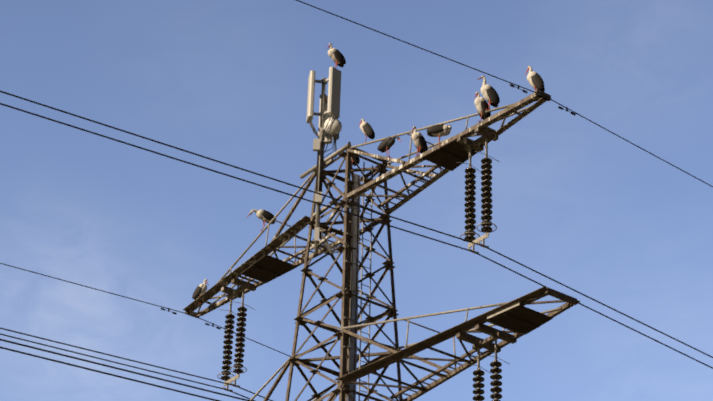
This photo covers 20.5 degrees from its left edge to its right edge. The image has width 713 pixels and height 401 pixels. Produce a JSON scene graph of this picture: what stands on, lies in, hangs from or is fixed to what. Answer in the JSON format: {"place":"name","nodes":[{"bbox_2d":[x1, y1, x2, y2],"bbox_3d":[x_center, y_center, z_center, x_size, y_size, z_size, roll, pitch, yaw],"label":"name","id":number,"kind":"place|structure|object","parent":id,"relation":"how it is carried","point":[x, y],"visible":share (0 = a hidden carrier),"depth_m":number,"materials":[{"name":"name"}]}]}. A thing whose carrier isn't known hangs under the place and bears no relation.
{"place":"outdoors","nodes":[
{"label":"outdoors","id":0,"kind":"place"},
{"bbox_2d":[327,43,345,67],"bbox_3d":[-0.611,-4.221,58.070,0.592,0.899,0.308,12,-31,-17],"label":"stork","id":1,"kind":"object","parent":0,"point":[336,56],"visible":0.98,"depth_m":57.99,"materials":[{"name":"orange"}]},
{"bbox_2d":[0,0,712,400],"label":"sky","id":2,"kind":"structure","parent":0,"point":[575,203],"materials":[{"name":"blue"}]},
{"label":"ground","id":3,"kind":"structure","parent":0,"visible":0},
{"bbox_2d":[183,89,579,400],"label":"pylon","id":4,"kind":"object","parent":3,"relation":"on","point":[517,318],"visible":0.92,"depth_m":53.85,"materials":[{"name":"metal"}]},
{"bbox_2d":[192,279,208,304],"bbox_3d":[-4.848,2.845,61.270,0.482,0.854,0.285,-12,-32,22],"label":"stork","id":5,"kind":"object","parent":4,"relation":"attached to","point":[200,290],"visible":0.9,"depth_m":61.18,"materials":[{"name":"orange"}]},
{"bbox_2d":[217,288,254,391],"bbox_3d":[-3.666,4.157,59.108,0.843,3.272,1.184,22,-35,-31],"label":"insulator","id":6,"kind":"object","parent":4,"relation":"attached to","point":[240,334],"visible":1,"depth_m":58.96,"materials":[{"name":"porcelain ceramic"},{"name":"steel"}]},
{"bbox_2d":[246,209,276,231],"bbox_3d":[-2.868,0.601,59.062,0.914,0.689,0.300,10,-31,-14],"label":"stork","id":7,"kind":"object","parent":4,"relation":"attached to","point":[264,216],"visible":0.96,"depth_m":59.06,"materials":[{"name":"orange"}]},
{"bbox_2d":[306,67,341,254],"bbox_3d":[-0.591,-1.038,56.410,0.916,6.286,1.899,44,-49,-49],"label":"antenna mast","id":8,"kind":"object","parent":4,"relation":"on","point":[330,126],"visible":0.9,"depth_m":57.10,"materials":[{"name":"grey metal"}]},
{"bbox_2d":[0,0,712,400],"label":"conductors","id":9,"kind":"object","parent":4,"relation":"attached to","point":[294,196],"visible":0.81,"depth_m":48.58,"materials":[{"name":"grey metal"}]},
{"bbox_2d":[359,119,374,142],"bbox_3d":[0.284,-1.973,55.588,0.465,0.826,0.285,-7,-31,15],"label":"stork top","id":10,"kind":"object","parent":4,"relation":"on","point":[367,130],"visible":0.94,"depth_m":55.49,"materials":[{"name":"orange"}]},
{"bbox_2d":[377,135,400,157],"bbox_3d":[0.938,-1.468,54.299,0.827,0.623,0.271,-23,-38,36],"label":"stork strut","id":11,"kind":"object","parent":4,"relation":"on","point":[386,144],"visible":0.98,"depth_m":54.33,"materials":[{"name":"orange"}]},
{"bbox_2d":[411,126,427,155],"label":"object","id":12,"kind":"object","parent":4,"relation":"attached to","point":[419,141],"visible":0.98,"depth_m":53.26,"materials":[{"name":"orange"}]},
{"bbox_2d":[426,124,451,146],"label":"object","id":13,"kind":"object","parent":4,"relation":"attached to","point":[439,130],"visible":1,"depth_m":52.64,"materials":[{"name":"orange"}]},
{"bbox_2d":[458,138,498,253],"bbox_3d":[3.168,-0.154,51.151,0.843,3.272,1.184,22,-35,-31],"label":"insulator","id":14,"kind":"object","parent":4,"relation":"attached to","point":[486,199],"visible":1,"depth_m":50.99,"materials":[{"name":"porcelain ceramic"},{"name":"steel"}]},
{"bbox_2d":[474,92,490,121],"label":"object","id":15,"kind":"object","parent":4,"relation":"attached to","point":[481,105],"visible":0.96,"depth_m":51.70,"materials":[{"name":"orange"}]},
{"bbox_2d":[465,338,508,400],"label":"insulator","id":16,"kind":"object","parent":4,"relation":"attached to","point":[496,376],"visible":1,"depth_m":48.23,"materials":[{"name":"porcelain ceramic"},{"name":"steel"}]},
{"bbox_2d":[477,76,499,109],"bbox_3d":[3.455,-2.825,51.835,0.613,1.074,0.320,6,-30,-7],"label":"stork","id":17,"kind":"object","parent":4,"relation":"attached to","point":[489,93],"visible":1,"depth_m":51.72,"materials":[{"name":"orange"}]},
{"bbox_2d":[525,66,544,91],"bbox_3d":[4.594,-3.066,50.681,0.496,0.978,0.314,-3,-30,8],"label":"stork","id":18,"kind":"object","parent":4,"relation":"attached to","point":[535,79],"visible":0.88,"depth_m":50.57,"materials":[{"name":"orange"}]}
]}

